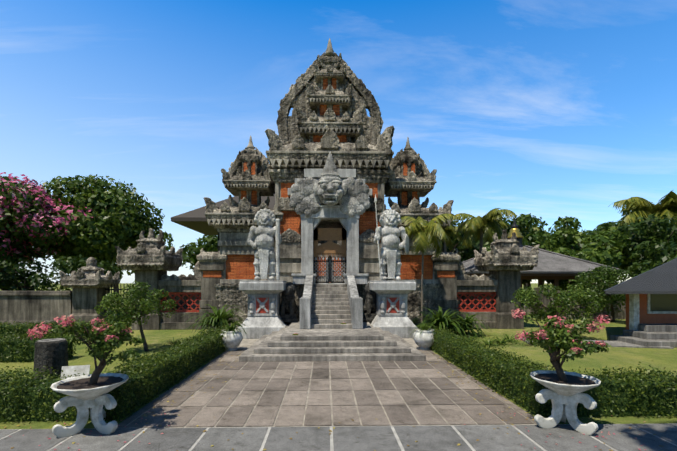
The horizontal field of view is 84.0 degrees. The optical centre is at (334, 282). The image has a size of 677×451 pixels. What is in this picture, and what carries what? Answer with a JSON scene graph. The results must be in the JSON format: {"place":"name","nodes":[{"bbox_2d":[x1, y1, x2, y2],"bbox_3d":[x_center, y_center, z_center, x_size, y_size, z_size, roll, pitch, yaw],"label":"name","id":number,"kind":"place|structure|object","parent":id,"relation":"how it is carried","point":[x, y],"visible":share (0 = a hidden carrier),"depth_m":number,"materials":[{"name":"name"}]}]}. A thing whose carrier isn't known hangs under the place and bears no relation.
{"place":"outdoors","nodes":[
{"label":"outdoors","id":0,"kind":"place"},
{"bbox_2d":[0,287,112,324],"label":"enclosure wall","id":1,"kind":"structure","parent":0,"point":[39,306],"depth_m":14.18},
{"bbox_2d":[59,257,120,287],"bbox_3d":[-9.381,-0.392,14.507,1.519,1.200,1.541,0,0,-1],"label":"cap","id":2,"kind":"object","parent":1,"relation":"on","point":[91,274],"visible":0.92,"depth_m":13.94,"materials":[{"name":"grey stone"}]},
{"bbox_2d":[105,284,130,320],"bbox_3d":[-8.150,0.841,14.583,1.474,1.600,0.030,0,0,-1],"label":"enclosure fence","id":3,"kind":"object","parent":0,"point":[111,289],"visible":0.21,"depth_m":14.56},
{"bbox_2d":[131,262,223,329],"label":"wing wall","id":4,"kind":"structure","parent":0,"point":[205,287],"depth_m":13.94,"materials":[{"name":"grey stone"}]},
{"bbox_2d":[160,292,200,311],"bbox_3d":[-5.755,0.743,14.172,1.620,0.756,0.100,0,0,-1],"label":"lattice panel","id":5,"kind":"object","parent":4,"relation":"in","point":[175,294],"visible":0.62,"depth_m":14.13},
{"bbox_2d":[203,271,220,276],"bbox_3d":[-4.525,-0.315,13.967,0.670,0.238,0.065,0,0,-1],"label":"brick panel","id":6,"kind":"object","parent":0,"point":[211,273],"visible":0.79,"depth_m":13.94,"materials":[{"name":"orange brick"}]},
{"bbox_2d":[221,329,242,350],"bbox_3d":[-2.651,1.481,9.641,0.600,0.520,0.600,0,0,-1],"label":"urn","id":7,"kind":"object","parent":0,"point":[232,341],"visible":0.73,"depth_m":9.43,"materials":[{"name":"white stone"}]},
{"bbox_2d":[214,322,241,335],"bbox_3d":[-2.689,1.178,9.666,0.762,0.381,0.805,0,0,-1],"label":"urn plant","id":8,"kind":"object","parent":7,"relation":"in","point":[229,328],"visible":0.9,"depth_m":9.59,"materials":[{"name":"green plant"}]},
{"bbox_2d":[204,162,283,283],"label":"tower","id":9,"kind":"structure","parent":0,"point":[232,244],"depth_m":14.00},
{"bbox_2d":[218,232,341,251],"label":"hall wall","id":10,"kind":"structure","parent":0,"point":[336,242],"depth_m":21.54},
{"bbox_2d":[171,194,274,234],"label":"hall roof","id":11,"kind":"structure","parent":10,"relation":"on","point":[195,220],"depth_m":21.44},
{"bbox_2d":[318,243,341,281],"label":"gate","id":12,"kind":"structure","parent":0,"point":[325,256],"depth_m":20.56,"materials":[{"name":"grey metal"}]},
{"bbox_2d":[327,255,332,281],"bbox_3d":[-0.172,-0.514,14.549,0.400,1.150,0.380,0,0,-1],"label":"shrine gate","id":13,"kind":"object","parent":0,"point":[329,256],"visible":0.29,"depth_m":14.42,"materials":[{"name":"black metal"}]},
{"bbox_2d":[0,424,676,450],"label":"path slabs","id":14,"kind":"structure","parent":0,"point":[428,438],"depth_m":4.15,"materials":[{"name":"grey stone"}]},
{"bbox_2d":[52,394,117,437],"bbox_3d":[-2.815,1.518,4.462,0.659,0.455,0.630,0,0,-1],"label":"planter stand","id":15,"kind":"object","parent":14,"relation":"on","point":[98,412],"visible":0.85,"depth_m":4.30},
{"bbox_2d":[50,373,128,399],"bbox_3d":[-2.844,1.251,4.405,0.775,0.208,0.768,0,0,-1],"label":"planter bowl","id":16,"kind":"object","parent":15,"relation":"on","point":[88,394],"visible":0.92,"depth_m":4.25,"materials":[{"name":"white ceramic"}]},
{"bbox_2d":[57,376,123,389],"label":"planter soil","id":17,"kind":"structure","parent":16,"relation":"in","point":[77,384],"depth_m":4.44,"materials":[{"name":"brown soil"}]},
{"bbox_2d":[27,315,169,449],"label":"bougainvillea","id":18,"kind":"object","parent":17,"relation":"in","point":[97,350],"depth_m":4.23,"materials":[{"name":"green plant"}]},
{"bbox_2d":[534,389,597,435],"bbox_3d":[2.684,1.512,4.516,0.567,0.466,0.641,0,0,-1],"label":"planter stand","id":19,"kind":"object","parent":14,"relation":"on","point":[564,408],"visible":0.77,"depth_m":4.45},
{"bbox_2d":[530,370,600,395],"bbox_3d":[2.753,1.239,4.511,0.731,0.213,0.728,0,0,-1],"label":"planter bowl","id":20,"kind":"object","parent":19,"relation":"on","point":[564,389],"visible":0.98,"depth_m":4.35,"materials":[{"name":"grey stone"}]},
{"bbox_2d":[534,373,595,384],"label":"planter soil","id":21,"kind":"structure","parent":20,"relation":"in","point":[572,379],"depth_m":4.57,"materials":[{"name":"brown soil"}]},
{"bbox_2d":[464,309,645,449],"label":"bougainvillea","id":22,"kind":"object","parent":21,"relation":"in","point":[558,333],"depth_m":4.36,"materials":[{"name":"green plant"}]},
{"bbox_2d":[0,283,676,428],"bbox_3d":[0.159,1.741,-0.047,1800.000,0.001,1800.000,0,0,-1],"label":"ground","id":23,"kind":"structure","parent":0,"point":[627,358],"depth_m":8.85,"materials":[{"name":"green plant"}]},
{"bbox_2d":[0,258,58,290],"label":"tree","id":24,"kind":"object","parent":23,"relation":"on","point":[13,276],"depth_m":16.79,"materials":[{"name":"green plant"}]},
{"bbox_2d":[0,172,97,290],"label":"flowering tree","id":25,"kind":"object","parent":23,"relation":"on","point":[20,236],"depth_m":17.41,"materials":[{"name":"pink plant"}]},
{"bbox_2d":[33,338,67,378],"bbox_3d":[-4.623,1.342,6.147,0.483,0.813,0.493,0,0,-1],"label":"stone pillar","id":26,"kind":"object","parent":23,"relation":"on","point":[50,354],"visible":0.54,"depth_m":5.97,"materials":[{"name":"grey stone"}]},
{"bbox_2d":[38,338,64,341],"bbox_3d":[-4.622,0.939,6.146,0.380,0.001,0.370,0,0,-1],"label":"stump top","id":27,"kind":"object","parent":26,"relation":"on","point":[57,339],"visible":0.91,"depth_m":6.09,"materials":[{"name":"grey stone"}]},
{"bbox_2d":[27,254,122,290],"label":"tree","id":28,"kind":"object","parent":23,"relation":"on","point":[69,268],"depth_m":16.03,"materials":[{"name":"green plant"}]},
{"bbox_2d":[60,365,89,378],"bbox_3d":[-4.025,1.523,5.832,0.380,0.445,0.150,0,0,-16],"label":"info sign","id":29,"kind":"object","parent":23,"relation":"on","point":[80,369],"visible":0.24,"depth_m":5.86,"materials":[{"name":"white paint"}]},
{"bbox_2d":[28,174,164,273],"bbox_3d":[-13.405,-2.199,20.980,6.440,7.915,6.938,0,0,-1],"label":"tree","id":30,"kind":"object","parent":23,"relation":"on","point":[125,218],"depth_m":19.83,"materials":[{"name":"green plant"}]},
{"bbox_2d":[55,231,174,296],"bbox_3d":[-22.770,-2.746,39.489,12.629,9.049,10.806,0,0,-1],"label":"tree","id":31,"kind":"object","parent":23,"relation":"on","point":[167,236],"depth_m":39.15,"materials":[{"name":"green plant"}]},
{"bbox_2d":[94,281,176,350],"bbox_3d":[-4.990,0.846,9.513,1.688,1.810,1.710,0,0,-1],"label":"lawn tree","id":32,"kind":"object","parent":23,"relation":"on","point":[143,301],"depth_m":9.26,"materials":[{"name":"green plant"}]},
{"bbox_2d":[114,228,227,279],"bbox_3d":[-5.925,-1.018,14.293,3.912,2.070,1.812,0,0,-1],"label":"cap","id":33,"kind":"object","parent":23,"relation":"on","point":[150,252],"visible":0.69,"depth_m":13.85,"materials":[{"name":"grey stone"}]},
{"bbox_2d":[160,337,184,344],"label":"border plant","id":34,"kind":"object","parent":23,"relation":"on","point":[171,342],"visible":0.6,"depth_m":10.47,"materials":[{"name":"green plant"}]},
{"bbox_2d":[178,235,217,270],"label":"tree","id":35,"kind":"object","parent":23,"relation":"on","point":[210,244],"depth_m":44.33,"materials":[{"name":"green plant"}]},
{"bbox_2d":[180,304,246,336],"bbox_3d":[-3.668,1.325,12.091,2.250,1.246,2.364,0,0,-1],"label":"spiky shrub","id":36,"kind":"object","parent":23,"relation":"on","point":[220,318],"visible":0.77,"depth_m":11.78,"materials":[{"name":"green plant"}]},
{"bbox_2d":[203,147,282,328],"bbox_3d":[-3.328,-1.800,14.818,2.942,7.123,2.438,0,0,-1],"label":"carving","id":37,"kind":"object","parent":23,"relation":"on","point":[229,294],"visible":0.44,"depth_m":13.91},
{"bbox_2d":[246,135,254,148],"bbox_3d":[-3.294,-5.520,14.828,0.340,0.547,0.323,0,0,-1],"label":"finial","id":38,"kind":"object","parent":37,"relation":"on","point":[250,145],"visible":0.81,"depth_m":14.75,"materials":[{"name":"grey stone"}]},
{"bbox_2d":[238,281,288,338],"bbox_3d":[-2.272,0.841,12.321,1.440,1.800,1.440,0,0,-1],"label":"pedestal","id":39,"kind":"object","parent":23,"relation":"on","point":[257,325],"visible":0.96,"depth_m":11.73,"materials":[{"name":"stone"}]},
{"bbox_2d":[256,298,268,312],"bbox_3d":[-2.272,0.721,12.321,0.400,0.480,0.944,0,0,-1],"label":"decorative panel","id":40,"kind":"object","parent":39,"relation":"attached to","point":[266,304],"visible":0.46,"depth_m":11.85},
{"bbox_2d":[247,208,281,280],"bbox_3d":[-2.288,-1.248,12.298,1.150,2.397,0.642,0,0,-1],"label":"guardian statue","id":41,"kind":"object","parent":39,"relation":"on","point":[265,231],"visible":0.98,"depth_m":12.12,"materials":[{"name":"stone"}]},
{"bbox_2d":[117,338,536,427],"bbox_3d":[-0.141,1.737,9.653,5.240,0.001,10.230,0,0,-1],"label":"path grout","id":42,"kind":"object","parent":23,"relation":"on","point":[245,344],"depth_m":5.63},
{"bbox_2d":[118,349,536,426],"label":"path tiles","id":43,"kind":"object","parent":23,"relation":"on","point":[292,411],"visible":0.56,"depth_m":5.66,"materials":[{"name":"grey stone"}]},
{"bbox_2d":[239,284,425,361],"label":"stairs","id":44,"kind":"structure","parent":43,"relation":"on","point":[328,336],"depth_m":9.06,"materials":[{"name":"stone"}]},
{"bbox_2d":[279,282,299,321],"bbox_3d":[-1.550,0.640,12.649,0.746,1.343,0.921,0,0,-1],"label":"statue","id":45,"kind":"object","parent":44,"relation":"on","point":[288,309],"visible":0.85,"depth_m":12.34,"materials":[{"name":"black stone"}]},
{"bbox_2d":[300,275,362,328],"bbox_3d":[-0.112,0.508,11.915,1.760,1.565,2.970,0,0,-1],"label":"stair balustrade","id":46,"kind":"object","parent":44,"relation":"on","point":[356,303],"visible":0.85,"depth_m":10.45,"materials":[{"name":"stone"}]},
{"bbox_2d":[363,282,376,321],"bbox_3d":[1.289,0.640,12.722,0.747,1.347,0.911,0,0,-1],"label":"statue","id":47,"kind":"object","parent":44,"relation":"on","point":[369,309],"visible":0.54,"depth_m":12.41,"materials":[{"name":"grey stone"}]},
{"bbox_2d":[265,52,394,316],"bbox_3d":[-0.176,-3.691,14.850,4.783,10.913,2.760,0,0,-1],"label":"carved gate","id":48,"kind":"object","parent":23,"relation":"on","point":[304,87],"visible":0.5,"depth_m":14.19,"materials":[{"name":"grey stone"}]},
{"bbox_2d":[324,38,334,55],"bbox_3d":[-0.179,-9.271,14.849,0.460,0.727,0.460,0,0,-1],"label":"finial","id":49,"kind":"object","parent":48,"relation":"on","point":[329,51],"visible":0.83,"depth_m":14.74,"materials":[{"name":"grey stone"}]},
{"bbox_2d":[288,169,371,283],"bbox_3d":[-0.155,-2.004,13.789,3.060,4.149,0.880,0,0,-1],"label":"door surround","id":50,"kind":"object","parent":48,"relation":"attached to","point":[347,222],"visible":0.62,"depth_m":13.44,"materials":[{"name":"grey stone"}]},
{"bbox_2d":[314,228,345,281],"bbox_3d":[-0.158,-0.974,13.906,1.200,2.070,0.165,0,0,-1],"label":"doorway","id":51,"kind":"structure","parent":50,"relation":"in","point":[329,236],"depth_m":13.86,"materials":[{"name":"brown wood"}]},
{"bbox_2d":[314,258,345,280],"bbox_3d":[-0.154,-0.479,13.777,1.140,0.880,0.030,0,0,-1],"label":"gate scrollwork","id":52,"kind":"object","parent":51,"relation":"attached to","point":[328,267],"visible":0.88,"depth_m":13.76,"materials":[{"name":"grey metal"}]},
{"bbox_2d":[289,151,370,216],"bbox_3d":[-0.146,-3.495,13.280,2.896,2.332,0.782,0,0,-1],"label":"carved guardian face","id":53,"kind":"object","parent":48,"relation":"attached to","point":[310,195],"visible":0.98,"depth_m":13.32,"materials":[{"name":"stone"}]},
{"bbox_2d":[4,341,663,450],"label":"litter leaves","id":54,"kind":"object","parent":23,"relation":"on","point":[339,422],"visible":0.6,"depth_m":4.89,"materials":[{"name":"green plant"}]},
{"bbox_2d":[0,318,676,423],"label":"hedge","id":55,"kind":"object","parent":23,"relation":"on","point":[524,368],"depth_m":5.27,"materials":[{"name":"green plant"}]},
{"bbox_2d":[0,423,676,450],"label":"paving joints","id":56,"kind":"object","parent":23,"relation":"on","point":[331,439],"depth_m":4.19,"materials":[{"name":"grey concrete"}]},
{"bbox_2d":[368,281,416,337],"bbox_3d":[1.857,0.841,12.414,1.440,1.800,1.440,0,0,-1],"label":"pedestal","id":57,"kind":"object","parent":23,"relation":"on","point":[401,324],"visible":0.85,"depth_m":11.83,"materials":[{"name":"stone"}]},
{"bbox_2d":[374,194,408,280],"bbox_3d":[1.890,-1.456,12.400,1.218,2.811,0.622,0,0,-1],"label":"guardian statue","id":58,"kind":"object","parent":57,"relation":"on","point":[390,233],"visible":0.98,"depth_m":12.23,"materials":[{"name":"stone"}]},
{"bbox_2d":[387,298,398,312],"bbox_3d":[1.857,0.721,12.414,0.400,0.480,0.944,0,0,-1],"label":"decorative panel","id":59,"kind":"object","parent":57,"relation":"attached to","point":[392,310],"visible":0.46,"depth_m":11.94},
{"bbox_2d":[377,148,453,327],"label":"side tower","id":60,"kind":"structure","parent":23,"relation":"on","point":[432,293],"depth_m":14.18,"materials":[{"name":"grey stone"}]},
{"bbox_2d":[404,137,411,149],"bbox_3d":[2.934,-5.520,14.970,0.340,0.547,0.323,0,0,-1],"label":"finial","id":61,"kind":"object","parent":60,"relation":"on","point":[407,147],"visible":0.85,"depth_m":14.88,"materials":[{"name":"grey stone"}]},
{"bbox_2d":[399,213,456,322],"bbox_3d":[3.123,-0.326,12.998,2.079,4.134,1.885,0,0,-1],"label":"palm","id":62,"kind":"object","parent":23,"relation":"on","point":[432,232],"depth_m":12.62,"materials":[{"name":"green plant"}]},
{"bbox_2d":[411,306,480,336],"bbox_3d":[3.382,1.328,12.048,2.334,1.145,2.191,0,0,-1],"label":"spiky shrub","id":63,"kind":"object","parent":23,"relation":"on","point":[439,320],"visible":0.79,"depth_m":11.82,"materials":[{"name":"green plant"}]},
{"bbox_2d":[440,224,461,251],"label":"palm","id":64,"kind":"object","parent":23,"relation":"on","point":[451,230],"depth_m":20.53,"materials":[{"name":"green plant"}]},
{"bbox_2d":[440,218,483,261],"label":"tree","id":65,"kind":"object","parent":23,"relation":"on","point":[468,254],"depth_m":29.28,"materials":[{"name":"green plant"}]},
{"bbox_2d":[446,311,491,337],"bbox_3d":[4.340,1.448,12.592,1.782,0.945,1.918,0,0,-1],"label":"spiky shrub","id":66,"kind":"object","parent":23,"relation":"on","point":[470,323],"visible":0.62,"depth_m":12.22,"materials":[{"name":"green plant"}]},
{"bbox_2d":[451,208,517,276],"bbox_3d":[7.654,-1.109,19.774,3.442,5.702,2.506,0,0,-1],"label":"palm","id":67,"kind":"object","parent":23,"relation":"on","point":[473,225],"depth_m":19.33,"materials":[{"name":"green plant"}]},
{"bbox_2d":[431,230,538,279],"bbox_3d":[5.592,-1.005,14.552,3.917,2.102,1.810,0,0,-1],"label":"capital","id":68,"kind":"object","parent":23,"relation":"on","point":[505,253],"visible":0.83,"depth_m":14.06,"materials":[{"name":"grey stone"}]},
{"bbox_2d":[476,336,505,346],"bbox_3d":[4.284,1.698,10.351,0.874,0.369,0.817,0,0,15],"label":"border plant","id":69,"kind":"object","parent":23,"relation":"on","point":[489,342],"visible":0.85,"depth_m":10.38,"materials":[{"name":"green plant"}]},
{"bbox_2d":[487,336,514,346],"bbox_3d":[4.693,1.681,10.483,0.828,0.354,0.757,0,0,33],"label":"border plant","id":70,"kind":"object","parent":23,"relation":"on","point":[501,342],"visible":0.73,"depth_m":10.50,"materials":[{"name":"green plant"}]},
{"bbox_2d":[451,213,557,258],"bbox_3d":[13.397,-1.963,30.881,7.275,7.441,6.835,0,0,-1],"label":"tree","id":71,"kind":"object","parent":23,"relation":"on","point":[527,220],"depth_m":29.46,"materials":[{"name":"green plant"}]},
{"bbox_2d":[484,245,531,284],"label":"tree","id":72,"kind":"object","parent":23,"relation":"on","point":[488,248],"visible":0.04,"depth_m":27.29,"materials":[{"name":"green plant"}]},
{"bbox_2d":[492,333,525,343],"bbox_3d":[5.115,1.677,11.085,0.895,0.322,0.852,0,0,44],"label":"border plant","id":73,"kind":"object","parent":23,"relation":"on","point":[507,336],"visible":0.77,"depth_m":11.04,"materials":[{"name":"green plant"}]},
{"bbox_2d":[488,218,560,287],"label":"tree","id":74,"kind":"object","parent":23,"relation":"on","point":[551,231],"depth_m":47.62,"materials":[{"name":"green plant"}]},
{"bbox_2d":[515,338,540,346],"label":"border plant","id":75,"kind":"object","parent":23,"relation":"on","point":[531,342],"visible":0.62,"depth_m":10.36,"materials":[{"name":"green plant"}]},
{"bbox_2d":[524,229,583,286],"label":"tree","id":76,"kind":"object","parent":23,"relation":"on","point":[536,238],"depth_m":36.88,"materials":[{"name":"green plant"}]},
{"bbox_2d":[511,284,606,324],"bbox_3d":[6.693,0.900,11.569,2.712,1.712,1.920,0,0,-1],"label":"lawn tree","id":77,"kind":"object","parent":23,"relation":"on","point":[524,295],"depth_m":11.19,"materials":[{"name":"plant"}]},
{"bbox_2d":[535,247,622,290],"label":"tree","id":78,"kind":"object","parent":23,"relation":"on","point":[594,255],"depth_m":24.65,"materials":[{"name":"green plant"}]},
{"bbox_2d":[534,287,625,319],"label":"compound wall","id":79,"kind":"structure","parent":23,"relation":"on","point":[618,315],"depth_m":17.84,"materials":[{"name":"stone"}]},
{"bbox_2d":[529,216,630,255],"bbox_3d":[18.870,-1.750,29.229,6.687,7.021,7.849,0,0,-1],"label":"tree","id":80,"kind":"object","parent":23,"relation":"on","point":[570,236],"depth_m":27.51,"materials":[{"name":"green plant"}]},
{"bbox_2d":[584,220,618,287],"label":"tree","id":81,"kind":"object","parent":23,"relation":"on","point":[607,224],"depth_m":42.83,"materials":[{"name":"green plant"}]},
{"bbox_2d":[575,265,637,321],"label":"round tree","id":82,"kind":"object","parent":23,"relation":"on","point":[603,274],"depth_m":16.28,"materials":[{"name":"green plant"}]},
{"bbox_2d":[590,226,670,270],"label":"tree","id":83,"kind":"object","parent":23,"relation":"on","point":[623,264],"depth_m":35.74,"materials":[{"name":"green plant"}]},
{"bbox_2d":[600,213,676,266],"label":"tree","id":84,"kind":"object","parent":23,"relation":"on","point":[639,253],"depth_m":27.76,"materials":[{"name":"green plant"}]},
{"bbox_2d":[608,190,676,229],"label":"palm","id":85,"kind":"object","parent":23,"relation":"on","point":[634,209],"depth_m":31.47,"materials":[{"name":"green plant"}]},
{"bbox_2d":[610,324,676,347],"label":"steps","id":86,"kind":"structure","parent":23,"relation":"on","point":[654,335],"depth_m":10.70,"materials":[{"name":"grey stone"}]},
{"bbox_2d":[628,241,676,277],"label":"tree","id":87,"kind":"object","parent":23,"relation":"on","point":[657,258],"depth_m":23.69,"materials":[{"name":"green plant"}]},
{"bbox_2d":[0,0,676,282],"label":"sky","id":88,"kind":"structure","parent":0,"point":[550,110],"materials":[{"name":"blue"}]},
{"bbox_2d":[377,163,453,283],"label":"temple side wing","id":89,"kind":"structure","parent":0,"point":[429,251],"depth_m":14.19,"materials":[{"name":"brick"}]},
{"bbox_2d":[413,329,434,350],"bbox_3d":[2.347,1.481,9.755,0.600,0.520,0.600,0,0,-1],"label":"urn","id":90,"kind":"object","parent":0,"point":[423,340],"visible":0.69,"depth_m":9.55,"materials":[{"name":"white ceramic"}]},
{"bbox_2d":[410,321,437,334],"bbox_3d":[2.343,1.192,9.779,0.874,0.398,0.793,0,0,-1],"label":"urn plant","id":91,"kind":"object","parent":90,"relation":"in","point":[425,327],"visible":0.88,"depth_m":9.71,"materials":[{"name":"green plant"}]},
{"bbox_2d":[437,271,454,276],"bbox_3d":[4.203,-0.315,14.166,0.670,0.238,0.065,0,0,-1],"label":"brick panel","id":92,"kind":"object","parent":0,"point":[445,273],"visible":0.79,"depth_m":14.13,"materials":[{"name":"orange brick"}]},
{"bbox_2d":[434,262,523,328],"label":"wing wall","id":93,"kind":"structure","parent":0,"point":[504,285],"depth_m":14.18,"materials":[{"name":"grey stone"}]},
{"bbox_2d":[457,292,495,311],"bbox_3d":[5.422,0.743,14.426,1.620,0.756,0.100,0,0,-1],"label":"lattice panel","id":94,"kind":"object","parent":93,"relation":"in","point":[481,309],"visible":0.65,"depth_m":14.38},
{"bbox_2d":[493,217,539,288],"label":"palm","id":95,"kind":"object","parent":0,"point":[536,227],"depth_m":43.65,"materials":[{"name":"green plant"}]},
{"bbox_2d":[521,303,533,313],"bbox_3d":[10.943,1.491,22.803,6.800,0.500,5.800,0,0,-1],"label":"pavilion base","id":96,"kind":"object","parent":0,"point":[527,310],"depth_m":19.89,"materials":[{"name":"grey stone"}]},
{"bbox_2d":[466,273,619,305],"bbox_3d":[10.943,0.386,22.803,7.800,1.710,6.600,0,0,-1],"label":"pavilion wood","id":97,"kind":"object","parent":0,"point":[540,277],"visible":0.17,"depth_m":20.20,"materials":[{"name":"wood"}]},
{"bbox_2d":[462,245,622,273],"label":"pavilion roof","id":98,"kind":"structure","parent":97,"relation":"on","point":[553,262],"depth_m":20.20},
{"bbox_2d":[507,238,523,246],"bbox_3d":[10.943,-2.434,22.803,1.000,0.650,0.975,0,0,-1],"label":"pavilion finial base","id":99,"kind":"object","parent":98,"relation":"on","point":[520,242],"visible":0.31,"depth_m":22.43,"materials":[{"name":"grey stone"}]},
{"bbox_2d":[508,228,523,237],"bbox_3d":[10.943,-2.984,22.803,1.000,0.650,0.975,0,0,-1],"label":"golden roof ornament","id":100,"kind":"object","parent":99,"relation":"on","point":[517,232],"visible":0.73,"depth_m":22.55,"materials":[{"name":"gold metal"}]},
{"bbox_2d":[509,218,520,228],"bbox_3d":[10.943,-3.644,22.803,0.800,0.730,0.418,0,0,-1],"label":"finial","id":101,"kind":"object","parent":100,"relation":"on","point":[514,225],"visible":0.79,"depth_m":22.73,"materials":[{"name":"grey stone"}]},
{"bbox_2d":[520,338,673,348],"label":"walk path","id":102,"kind":"structure","parent":0,"point":[619,344],"depth_m":10.19,"materials":[{"name":"concrete"}]},
{"bbox_2d":[626,294,676,329],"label":"office wall","id":103,"kind":"structure","parent":0,"point":[645,317],"depth_m":11.37,"materials":[{"name":"orange brick"}]},
{"bbox_2d":[604,258,676,293],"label":"pavilion roof","id":104,"kind":"structure","parent":103,"relation":"on","point":[661,279],"depth_m":10.72,"materials":[{"name":"grey tile"}]},
{"bbox_2d":[629,294,676,329],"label":"building trim","id":105,"kind":"structure","parent":103,"relation":"attached to","point":[633,311],"depth_m":11.24,"materials":[{"name":"white paint"}]},
{"bbox_2d":[650,294,676,310],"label":"office window","id":106,"kind":"structure","parent":103,"relation":"in","point":[663,302],"depth_m":11.36,"materials":[{"name":"green glass"}]}
]}

